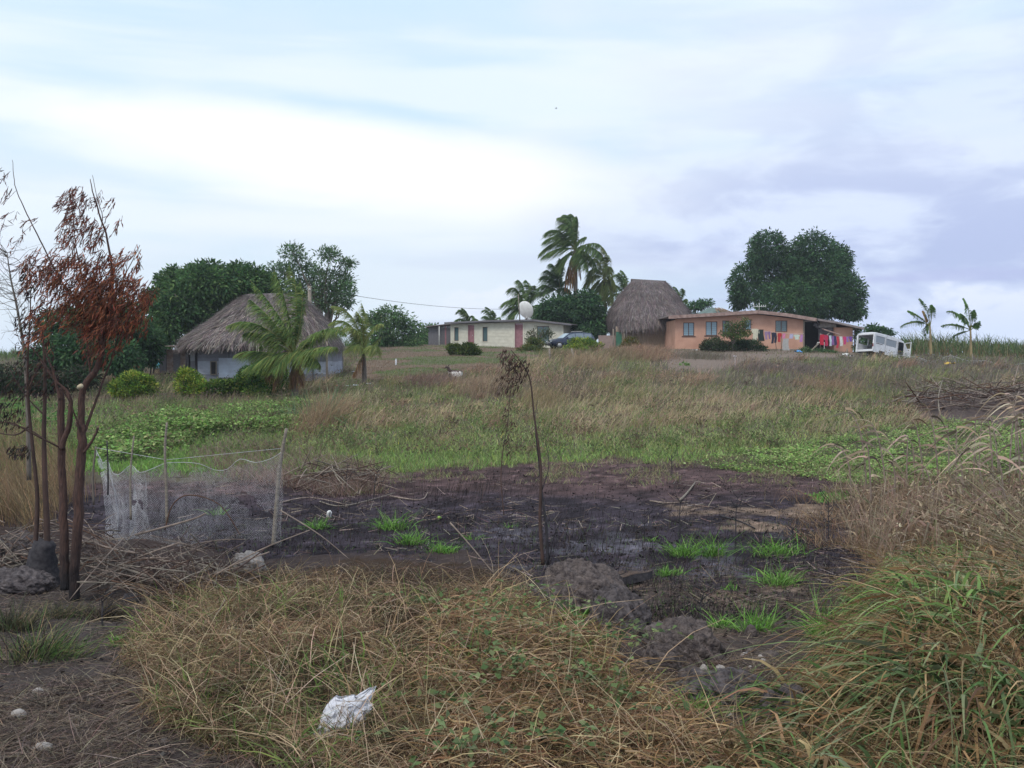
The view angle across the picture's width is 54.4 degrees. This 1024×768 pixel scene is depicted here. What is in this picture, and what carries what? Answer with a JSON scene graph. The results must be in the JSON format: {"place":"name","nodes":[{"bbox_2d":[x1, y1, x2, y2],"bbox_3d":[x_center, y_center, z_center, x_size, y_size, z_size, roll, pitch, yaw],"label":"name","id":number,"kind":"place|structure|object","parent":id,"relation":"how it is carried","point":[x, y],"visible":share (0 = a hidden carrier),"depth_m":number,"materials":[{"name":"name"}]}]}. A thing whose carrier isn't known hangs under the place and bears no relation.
{"place":"outdoors","nodes":[
{"label":"outdoors","id":0,"kind":"place"},
{"bbox_2d":[0,345,1023,767],"bbox_3d":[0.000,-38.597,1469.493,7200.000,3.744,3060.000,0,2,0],"label":"ground","id":1,"kind":"structure","parent":0,"point":[462,557],"depth_m":14.54,"materials":[{"name":"soil"}]},
{"bbox_2d":[0,530,40,564],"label":"rock","id":2,"kind":"object","parent":1,"relation":"on","point":[25,544],"visible":0.14,"depth_m":11.17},
{"bbox_2d":[0,565,58,595],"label":"rock","id":3,"kind":"object","parent":1,"relation":"on","point":[15,580],"visible":0.82,"depth_m":9.67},
{"bbox_2d":[0,227,58,479],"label":"bare sapling","id":4,"kind":"object","parent":1,"relation":"on","point":[28,444],"visible":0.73,"depth_m":13.97,"materials":[{"name":"brown plant"}]},
{"bbox_2d":[0,262,59,584],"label":"burnt tree","id":5,"kind":"object","parent":1,"relation":"on","point":[42,554],"visible":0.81,"depth_m":10.00,"materials":[{"name":"brown plant"}]},
{"bbox_2d":[0,586,71,634],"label":"grass clump","id":6,"kind":"object","parent":1,"relation":"on","point":[8,622],"visible":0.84,"depth_m":7.90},
{"bbox_2d":[0,361,103,399],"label":"thicket","id":7,"kind":"object","parent":1,"relation":"on","point":[77,376],"visible":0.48,"depth_m":45.85,"materials":[{"name":"green plant"}]},
{"bbox_2d":[0,489,129,576],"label":"brush pile","id":8,"kind":"object","parent":1,"relation":"on","point":[14,555],"visible":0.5,"depth_m":10.73,"materials":[{"name":"brown wood"}]},
{"bbox_2d":[26,596,107,620],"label":"grass clump","id":9,"kind":"object","parent":1,"relation":"on","point":[62,611],"visible":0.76,"depth_m":8.46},
{"bbox_2d":[0,601,137,672],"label":"grass clump","id":10,"kind":"object","parent":1,"relation":"on","point":[58,650],"visible":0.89,"depth_m":6.76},
{"bbox_2d":[0,160,159,601],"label":"burnt tree","id":11,"kind":"object","parent":1,"relation":"on","point":[92,290],"visible":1,"depth_m":9.27,"materials":[{"name":"brown plant"}]},
{"bbox_2d":[18,295,168,378],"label":"broadleaf tree","id":12,"kind":"object","parent":1,"relation":"on","point":[148,349],"visible":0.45,"depth_m":51.15,"materials":[{"name":"green plant"}]},
{"bbox_2d":[59,592,149,622],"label":"grass clump","id":13,"kind":"object","parent":1,"relation":"on","point":[111,615],"visible":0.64,"depth_m":8.38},
{"bbox_2d":[80,536,130,565],"bbox_3d":[-4.601,1.880,11.178,0.627,0.349,0.509,0,2,0],"label":"rock","id":14,"kind":"object","parent":1,"relation":"on","point":[101,548],"visible":0.21,"depth_m":11.04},
{"bbox_2d":[104,368,163,400],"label":"shrub","id":15,"kind":"object","parent":1,"relation":"on","point":[130,383],"visible":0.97,"depth_m":43.72,"materials":[{"name":"green plant"}]},
{"bbox_2d":[110,554,159,582],"bbox_3d":[-3.918,1.915,10.294,0.532,0.314,0.400,0,2,0],"label":"rock","id":16,"kind":"object","parent":1,"relation":"on","point":[138,564],"visible":0.23,"depth_m":10.19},
{"bbox_2d":[142,345,188,373],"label":"cooking shelter","id":17,"kind":"object","parent":1,"relation":"on","point":[173,360],"visible":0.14,"depth_m":61.00,"materials":[{"name":"metal"}]},
{"bbox_2d":[61,505,270,604],"bbox_3d":[-3.459,1.784,9.946,2.302,1.020,2.257,0,2,0],"label":"brush pile","id":18,"kind":"object","parent":1,"relation":"on","point":[184,562],"visible":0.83,"depth_m":9.71,"materials":[{"name":"brown plant"}]},
{"bbox_2d":[92,422,287,545],"bbox_3d":[-4.021,1.255,12.391,2.544,1.576,0.514,0,2,0],"label":"net fence","id":19,"kind":"object","parent":1,"relation":"on","point":[275,509],"visible":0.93,"depth_m":12.34,"materials":[{"name":"grey plastic"}]},
{"bbox_2d":[172,365,211,397],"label":"shrub","id":20,"kind":"object","parent":1,"relation":"on","point":[188,379],"visible":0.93,"depth_m":45.63,"materials":[{"name":"green plant"}]},
{"bbox_2d":[138,257,289,352],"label":"mango tree","id":21,"kind":"object","parent":1,"relation":"on","point":[189,296],"visible":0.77,"depth_m":70.21,"materials":[{"name":"green plant"}]},
{"bbox_2d":[204,378,243,397],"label":"shrub","id":22,"kind":"object","parent":1,"relation":"on","point":[224,386],"visible":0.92,"depth_m":45.81,"materials":[{"name":"green plant"}]},
{"bbox_2d":[233,550,266,572],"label":"rock","id":23,"kind":"object","parent":1,"relation":"on","point":[254,560],"visible":0.34,"depth_m":10.67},
{"bbox_2d":[170,293,346,380],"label":"thatched hut","id":24,"kind":"object","parent":1,"relation":"on","point":[212,346],"visible":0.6,"depth_m":54.42,"materials":[{"name":"plant"}]},
{"bbox_2d":[230,363,289,397],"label":"shrub","id":25,"kind":"object","parent":1,"relation":"on","point":[251,384],"visible":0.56,"depth_m":45.97,"materials":[{"name":"green plant"}]},
{"bbox_2d":[225,266,346,399],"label":"coconut palm","id":26,"kind":"object","parent":1,"relation":"on","point":[277,364],"visible":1,"depth_m":43.57,"materials":[{"name":"green plant"}]},
{"bbox_2d":[264,240,360,326],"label":"rain tree","id":27,"kind":"object","parent":1,"relation":"on","point":[323,300],"visible":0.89,"depth_m":77.49,"materials":[{"name":"green plant"}]},
{"bbox_2d":[283,376,365,425],"bbox_3d":[-5.834,1.040,30.476,3.813,2.860,3.187,0,2,0],"label":"cane clump","id":28,"kind":"object","parent":1,"relation":"on","point":[326,404],"visible":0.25,"depth_m":30.49,"materials":[{"name":"green plant"}]},
{"bbox_2d":[276,445,401,493],"bbox_3d":[-3.023,1.554,17.609,2.261,1.021,2.055,0,2,0],"label":"brush pile","id":29,"kind":"object","parent":1,"relation":"on","point":[337,474],"visible":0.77,"depth_m":17.38,"materials":[{"name":"brown plant"}]},
{"bbox_2d":[328,303,383,382],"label":"coconut palm","id":30,"kind":"object","parent":1,"relation":"on","point":[359,336],"visible":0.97,"depth_m":49.64,"materials":[{"name":"green plant"}]},
{"bbox_2d":[352,507,423,531],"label":"grass tuft","id":31,"kind":"object","parent":1,"relation":"on","point":[393,525],"visible":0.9,"depth_m":13.32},
{"bbox_2d":[365,303,429,346],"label":"shrubby tree","id":32,"kind":"object","parent":1,"relation":"on","point":[408,336],"visible":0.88,"depth_m":91.37,"materials":[{"name":"green plant"}]},
{"bbox_2d":[377,522,440,545],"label":"grass tuft","id":33,"kind":"object","parent":1,"relation":"on","point":[407,540],"visible":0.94,"depth_m":12.22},
{"bbox_2d":[0,538,870,767],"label":"dry straw tangle","id":34,"kind":"object","parent":1,"relation":"on","point":[668,729],"visible":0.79,"depth_m":5.46,"materials":[{"name":"plant"}]},
{"bbox_2d":[314,686,375,740],"bbox_3d":[-0.822,1.660,4.923,0.317,0.292,0.157,-1,2,-26],"label":"plastic bag","id":35,"kind":"object","parent":34,"relation":"on","point":[349,705],"visible":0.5,"depth_m":4.90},
{"bbox_2d":[0,454,875,767],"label":"burnt stubble","id":36,"kind":"object","parent":1,"relation":"on","point":[660,580],"visible":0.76,"depth_m":12.61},
{"bbox_2d":[425,324,450,344],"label":"grey shed","id":37,"kind":"structure","parent":1,"relation":"on","point":[438,334],"depth_m":99.91,"materials":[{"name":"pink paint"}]},
{"bbox_2d":[99,563,791,767],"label":"green weeds in straw","id":38,"kind":"object","parent":1,"relation":"on","point":[542,715],"visible":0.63,"depth_m":5.41,"materials":[{"name":"green plant"}]},
{"bbox_2d":[417,535,480,554],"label":"grass tuft","id":39,"kind":"object","parent":1,"relation":"on","point":[444,550],"visible":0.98,"depth_m":11.74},
{"bbox_2d":[444,341,483,355],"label":"shrub","id":40,"kind":"object","parent":1,"relation":"on","point":[466,348],"visible":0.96,"depth_m":71.61,"materials":[{"name":"green plant"}]},
{"bbox_2d":[0,341,1022,445],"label":"straw tussocks","id":41,"kind":"object","parent":1,"relation":"on","point":[906,365],"visible":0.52,"depth_m":38.46,"materials":[{"name":"plant"}]},
{"bbox_2d":[0,345,1023,495],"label":"meadow grass","id":42,"kind":"structure","parent":1,"relation":"on","point":[413,460],"depth_m":30.77,"materials":[{"name":"plant"}]},
{"bbox_2d":[0,405,1023,566],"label":"dry brown grass","id":43,"kind":"structure","parent":1,"relation":"on","point":[873,511],"depth_m":14.56,"materials":[{"name":"plant"}]},
{"bbox_2d":[0,394,1023,502],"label":"creeping green vines","id":44,"kind":"object","parent":1,"relation":"on","point":[202,422],"visible":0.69,"depth_m":24.47,"materials":[{"name":"green plant"}]},
{"bbox_2d":[444,319,579,347],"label":"cream house","id":45,"kind":"structure","parent":1,"relation":"on","point":[501,333],"depth_m":95.82,"materials":[{"name":"paint"}]},
{"bbox_2d":[515,323,522,347],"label":"door","id":46,"kind":"structure","parent":45,"relation":"in","point":[518,326],"depth_m":95.31,"materials":[{"name":"pink paint"}]},
{"bbox_2d":[518,301,532,318],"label":"satellite dish","id":47,"kind":"object","parent":45,"relation":"on","point":[526,309],"visible":0.97,"depth_m":96.13,"materials":[{"name":"white paint"}]},
{"bbox_2d":[0,327,1023,360],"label":"sugar cane","id":48,"kind":"object","parent":1,"relation":"on","point":[945,346],"visible":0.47,"depth_m":90.92,"materials":[{"name":"green plant"}]},
{"bbox_2d":[0,343,1023,459],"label":"weed growth","id":49,"kind":"object","parent":1,"relation":"on","point":[353,439],"visible":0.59,"depth_m":28.79,"materials":[{"name":"green plant"}]},
{"bbox_2d":[499,280,541,319],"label":"coconut palm","id":50,"kind":"object","parent":1,"relation":"on","point":[513,310],"visible":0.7,"depth_m":103.33,"materials":[{"name":"green plant"}]},
{"bbox_2d":[515,336,545,351],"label":"shrub","id":51,"kind":"object","parent":1,"relation":"on","point":[535,344],"visible":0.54,"depth_m":78.40,"materials":[{"name":"green plant"}]},
{"bbox_2d":[492,350,575,564],"bbox_3d":[0.162,0.762,10.254,0.848,2.248,0.569,1,2,26],"label":"charred sapling","id":52,"kind":"object","parent":1,"relation":"on","point":[541,497],"visible":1,"depth_m":10.32,"materials":[{"name":"brown wood"}]},
{"bbox_2d":[524,325,555,344],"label":"shrub","id":53,"kind":"object","parent":1,"relation":"on","point":[548,333],"visible":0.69,"depth_m":83.81,"materials":[{"name":"green plant"}]},
{"bbox_2d":[533,258,571,299],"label":"coconut palm","id":54,"kind":"object","parent":1,"relation":"on","point":[548,285],"visible":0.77,"depth_m":100.19,"materials":[{"name":"green plant"}]},
{"bbox_2d":[537,214,601,323],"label":"coconut palm","id":55,"kind":"object","parent":1,"relation":"on","point":[568,227],"visible":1,"depth_m":97.20,"materials":[{"name":"green plant"}]},
{"bbox_2d":[531,286,608,339],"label":"broadleaf tree","id":56,"kind":"object","parent":1,"relation":"on","point":[585,311],"visible":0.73,"depth_m":96.19,"materials":[{"name":"green plant"}]},
{"bbox_2d":[545,331,594,348],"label":"parked car","id":57,"kind":"object","parent":1,"relation":"on","point":[561,340],"visible":0.51,"depth_m":85.25,"materials":[{"name":"blue paint"}]},
{"bbox_2d":[529,558,630,615],"bbox_3d":[0.587,1.732,8.394,0.842,0.540,0.768,1,2,27],"label":"rock","id":58,"kind":"object","parent":1,"relation":"on","point":[586,578],"visible":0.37,"depth_m":8.23,"materials":[{"name":"stone"}]},
{"bbox_2d":[562,336,605,350],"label":"shrub","id":59,"kind":"object","parent":1,"relation":"on","point":[575,342],"visible":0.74,"depth_m":79.38,"materials":[{"name":"green plant"}]},
{"bbox_2d":[581,246,616,334],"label":"coconut palm","id":60,"kind":"object","parent":1,"relation":"on","point":[605,287],"visible":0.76,"depth_m":99.26,"materials":[{"name":"green plant"}]},
{"bbox_2d":[347,344,859,382],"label":"short turf","id":61,"kind":"structure","parent":1,"relation":"on","point":[492,351],"depth_m":66.78,"materials":[{"name":"plant"}]},
{"bbox_2d":[585,582,651,636],"bbox_3d":[0.834,1.776,7.797,0.534,0.445,0.422,0,2,0],"label":"rock","id":62,"kind":"object","parent":1,"relation":"on","point":[615,593],"visible":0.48,"depth_m":7.68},
{"bbox_2d":[613,270,629,298],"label":"coconut palm","id":63,"kind":"object","parent":1,"relation":"on","point":[622,279],"visible":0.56,"depth_m":109.49,"materials":[{"name":"green plant"}]},
{"bbox_2d":[274,342,989,440],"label":"tall dry grass","id":64,"kind":"structure","parent":1,"relation":"on","point":[645,351],"depth_m":46.44,"materials":[{"name":"plant"}]},
{"bbox_2d":[620,570,652,583],"bbox_3d":[1.187,1.956,10.056,0.504,0.137,0.142,-1,2,-23],"label":"charred plank","id":65,"kind":"object","parent":1,"relation":"on","point":[637,576],"visible":0.65,"depth_m":10.04,"materials":[{"name":"brown wood"}]},
{"bbox_2d":[598,279,692,348],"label":"thatched bure","id":66,"kind":"structure","parent":1,"relation":"on","point":[638,308],"depth_m":91.93,"materials":[{"name":"plant"}]},
{"bbox_2d":[639,641,682,672],"bbox_3d":[0.956,1.756,6.390,0.288,0.215,0.227,0,2,0],"label":"rock","id":67,"kind":"object","parent":1,"relation":"on","point":[656,650],"visible":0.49,"depth_m":6.32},
{"bbox_2d":[640,615,727,666],"bbox_3d":[1.165,1.746,6.742,0.579,0.352,0.459,0,2,0],"label":"rock","id":68,"kind":"object","parent":1,"relation":"on","point":[687,625],"visible":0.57,"depth_m":6.61,"materials":[{"name":"stone"}]},
{"bbox_2d":[655,531,716,560],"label":"grass tuft","id":69,"kind":"object","parent":1,"relation":"on","point":[680,552],"visible":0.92,"depth_m":11.44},
{"bbox_2d":[684,297,715,313],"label":"broadleaf tree","id":70,"kind":"object","parent":1,"relation":"on","point":[700,304],"visible":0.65,"depth_m":111.35,"materials":[{"name":"green plant"}]},
{"bbox_2d":[667,686,747,715],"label":"grass tuft","id":71,"kind":"object","parent":1,"relation":"on","point":[707,706],"visible":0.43,"depth_m":5.45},
{"bbox_2d":[677,528,746,558],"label":"grass tuft","id":72,"kind":"object","parent":1,"relation":"on","point":[713,552],"visible":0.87,"depth_m":11.48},
{"bbox_2d":[699,336,740,351],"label":"shrub","id":73,"kind":"object","parent":1,"relation":"on","point":[713,344],"visible":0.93,"depth_m":80.61,"materials":[{"name":"green plant"}]},
{"bbox_2d":[672,667,768,706],"bbox_3d":[1.212,1.733,5.734,0.580,0.201,0.428,0,2,0],"label":"rock","id":74,"kind":"object","parent":1,"relation":"on","point":[720,676],"visible":0.51,"depth_m":5.64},
{"bbox_2d":[699,608,742,629],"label":"grass tuft","id":75,"kind":"object","parent":1,"relation":"on","point":[724,623],"visible":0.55,"depth_m":7.95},
{"bbox_2d":[718,316,752,350],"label":"broadleaf tree","id":76,"kind":"object","parent":1,"relation":"on","point":[740,333],"visible":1,"depth_m":80.28,"materials":[{"name":"green plant"}]},
{"bbox_2d":[735,338,768,351],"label":"shrub","id":77,"kind":"object","parent":1,"relation":"on","point":[749,344],"visible":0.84,"depth_m":80.85,"materials":[{"name":"green plant"}]},
{"bbox_2d":[715,599,799,633],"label":"grass tuft","id":78,"kind":"object","parent":1,"relation":"on","point":[759,624],"visible":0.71,"depth_m":7.79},
{"bbox_2d":[658,310,863,352],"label":"peach house","id":79,"kind":"structure","parent":1,"relation":"on","point":[689,331],"depth_m":85.91,"materials":[{"name":"paint"}]},
{"bbox_2d":[704,321,718,336],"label":"window","id":80,"kind":"structure","parent":79,"relation":"in","point":[710,332],"depth_m":85.93,"materials":[{"name":"blue glass"}]},
{"bbox_2d":[732,558,817,588],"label":"grass tuft","id":81,"kind":"object","parent":1,"relation":"on","point":[780,579],"visible":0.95,"depth_m":10.07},
{"bbox_2d":[736,533,822,558],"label":"grass tuft","id":82,"kind":"object","parent":1,"relation":"on","point":[780,550],"visible":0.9,"depth_m":11.52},
{"bbox_2d":[752,683,819,729],"bbox_3d":[1.458,1.697,5.212,0.436,0.254,0.333,0,2,0],"label":"rock","id":83,"kind":"object","parent":1,"relation":"on","point":[784,689],"visible":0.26,"depth_m":5.18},
{"bbox_2d":[724,226,870,323],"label":"mango tree","id":84,"kind":"object","parent":1,"relation":"on","point":[806,280],"visible":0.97,"depth_m":113.63,"materials":[{"name":"green plant"}]},
{"bbox_2d":[607,418,1023,767],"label":"long leaning grass","id":85,"kind":"structure","parent":1,"relation":"on","point":[868,690],"depth_m":4.95,"materials":[{"name":"plant"}]},
{"bbox_2d":[779,581,854,640],"bbox_3d":[2.424,1.711,7.472,0.966,0.439,0.931,0,2,11],"label":"grass tuft","id":86,"kind":"object","parent":1,"relation":"on","point":[816,621],"visible":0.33,"depth_m":7.48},
{"bbox_2d":[808,443,855,490],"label":"dry grass stalk","id":87,"kind":"object","parent":1,"relation":"on","point":[840,452],"visible":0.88,"depth_m":16.77,"materials":[{"name":"plant"}]},
{"bbox_2d":[813,407,878,490],"bbox_3d":[5.790,1.161,17.088,1.290,1.524,0.376,0,2,0],"label":"dry grass stalk","id":88,"kind":"object","parent":1,"relation":"on","point":[849,412],"visible":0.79,"depth_m":17.06,"materials":[{"name":"plant"}]},
{"bbox_2d":[818,440,893,502],"bbox_3d":[5.222,1.397,15.100,1.101,1.100,0.463,0,2,0],"label":"dry grass stalk","id":89,"kind":"object","parent":1,"relation":"on","point":[868,458],"visible":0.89,"depth_m":15.05,"materials":[{"name":"plant"}]},
{"bbox_2d":[850,419,901,488],"bbox_3d":[6.135,1.258,16.773,1.126,1.319,0.393,0,2,-12],"label":"dry grass stalk","id":90,"kind":"object","parent":1,"relation":"on","point":[879,439],"visible":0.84,"depth_m":16.76,"materials":[{"name":"plant"}]},
{"bbox_2d":[863,322,898,343],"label":"broadleaf tree","id":91,"kind":"object","parent":1,"relation":"on","point":[881,329],"visible":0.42,"depth_m":91.55,"materials":[{"name":"green plant"}]},
{"bbox_2d":[856,332,911,357],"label":"wrecked van","id":92,"kind":"object","parent":1,"relation":"on","point":[887,343],"visible":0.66,"depth_m":77.36,"materials":[{"name":"white paint"}]},
{"bbox_2d":[872,435,918,488],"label":"maize stalk","id":93,"kind":"object","parent":1,"relation":"on","point":[904,455],"visible":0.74,"depth_m":17.14,"materials":[{"name":"plant"}]},
{"bbox_2d":[889,418,933,482],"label":"maize stalk","id":94,"kind":"object","parent":1,"relation":"on","point":[915,427],"visible":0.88,"depth_m":17.74,"materials":[{"name":"plant"}]},
{"bbox_2d":[900,298,935,356],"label":"banana plant","id":95,"kind":"object","parent":1,"relation":"on","point":[931,308],"visible":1,"depth_m":83.85,"materials":[{"name":"green plant"}]},
{"bbox_2d":[889,403,955,476],"bbox_3d":[7.193,1.111,17.390,1.101,1.564,0.395,0,2,-2],"label":"dry grass stalk","id":96,"kind":"object","parent":1,"relation":"on","point":[937,436],"visible":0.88,"depth_m":17.36,"materials":[{"name":"plant"}]},
{"bbox_2d":[918,424,967,472],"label":"maize stalk","id":97,"kind":"object","parent":1,"relation":"on","point":[942,447],"visible":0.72,"depth_m":19.45,"materials":[{"name":"plant"}]},
{"bbox_2d":[891,365,1023,415],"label":"brush pile","id":98,"kind":"object","parent":1,"relation":"on","point":[983,394],"visible":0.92,"depth_m":34.90,"materials":[{"name":"brown wood"}]},
{"bbox_2d":[931,442,988,499],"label":"maize stalk","id":99,"kind":"object","parent":1,"relation":"on","point":[964,452],"visible":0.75,"depth_m":14.46,"materials":[{"name":"plant"}]},
{"bbox_2d":[941,298,980,357],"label":"banana plant","id":100,"kind":"object","parent":1,"relation":"on","point":[965,321],"visible":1,"depth_m":83.83,"materials":[{"name":"green plant"}]},
{"bbox_2d":[949,416,986,476],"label":"maize stalk","id":101,"kind":"object","parent":1,"relation":"on","point":[969,424],"visible":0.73,"depth_m":17.56,"materials":[{"name":"plant"}]},
{"bbox_2d":[948,415,1007,493],"bbox_3d":[7.481,1.210,16.029,1.010,1.420,0.247,0,2,0],"label":"dry grass stalk","id":102,"kind":"object","parent":1,"relation":"on","point":[989,458],"visible":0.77,"depth_m":16.05,"materials":[{"name":"plant"}]},
{"bbox_2d":[952,446,1023,500],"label":"dry grass stalk","id":103,"kind":"object","parent":1,"relation":"on","point":[997,456],"visible":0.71,"depth_m":14.09,"materials":[{"name":"plant"}]},
{"bbox_2d":[961,468,1021,531],"bbox_3d":[6.080,1.539,12.549,0.953,0.948,0.388,0,2,0],"label":"dry grass stalk","id":104,"kind":"object","parent":1,"relation":"on","point":[1000,489],"visible":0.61,"depth_m":12.55,"materials":[{"name":"plant"}]},
{"bbox_2d":[975,393,1023,465],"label":"maize stalk","id":105,"kind":"object","parent":1,"relation":"on","point":[1008,399],"visible":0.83,"depth_m":16.04,"materials":[{"name":"plant"}]},
{"bbox_2d":[978,402,1023,493],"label":"dry grass stalk","id":106,"kind":"object","parent":1,"relation":"on","point":[1004,420],"visible":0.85,"depth_m":15.62,"materials":[{"name":"plant"}]},
{"bbox_2d":[979,396,1023,482],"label":"dry grass stalk","id":107,"kind":"object","parent":1,"relation":"on","point":[1014,402],"visible":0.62,"depth_m":16.90,"materials":[{"name":"plant"}]},
{"bbox_2d":[992,411,1023,499],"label":"maize stalk","id":108,"kind":"object","parent":1,"relation":"on","point":[1016,416],"visible":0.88,"depth_m":14.21,"materials":[{"name":"plant"}]},
{"bbox_2d":[0,0,1023,353],"label":"sky","id":109,"kind":"structure","parent":0,"point":[427,142],"materials":[{"name":"white"}]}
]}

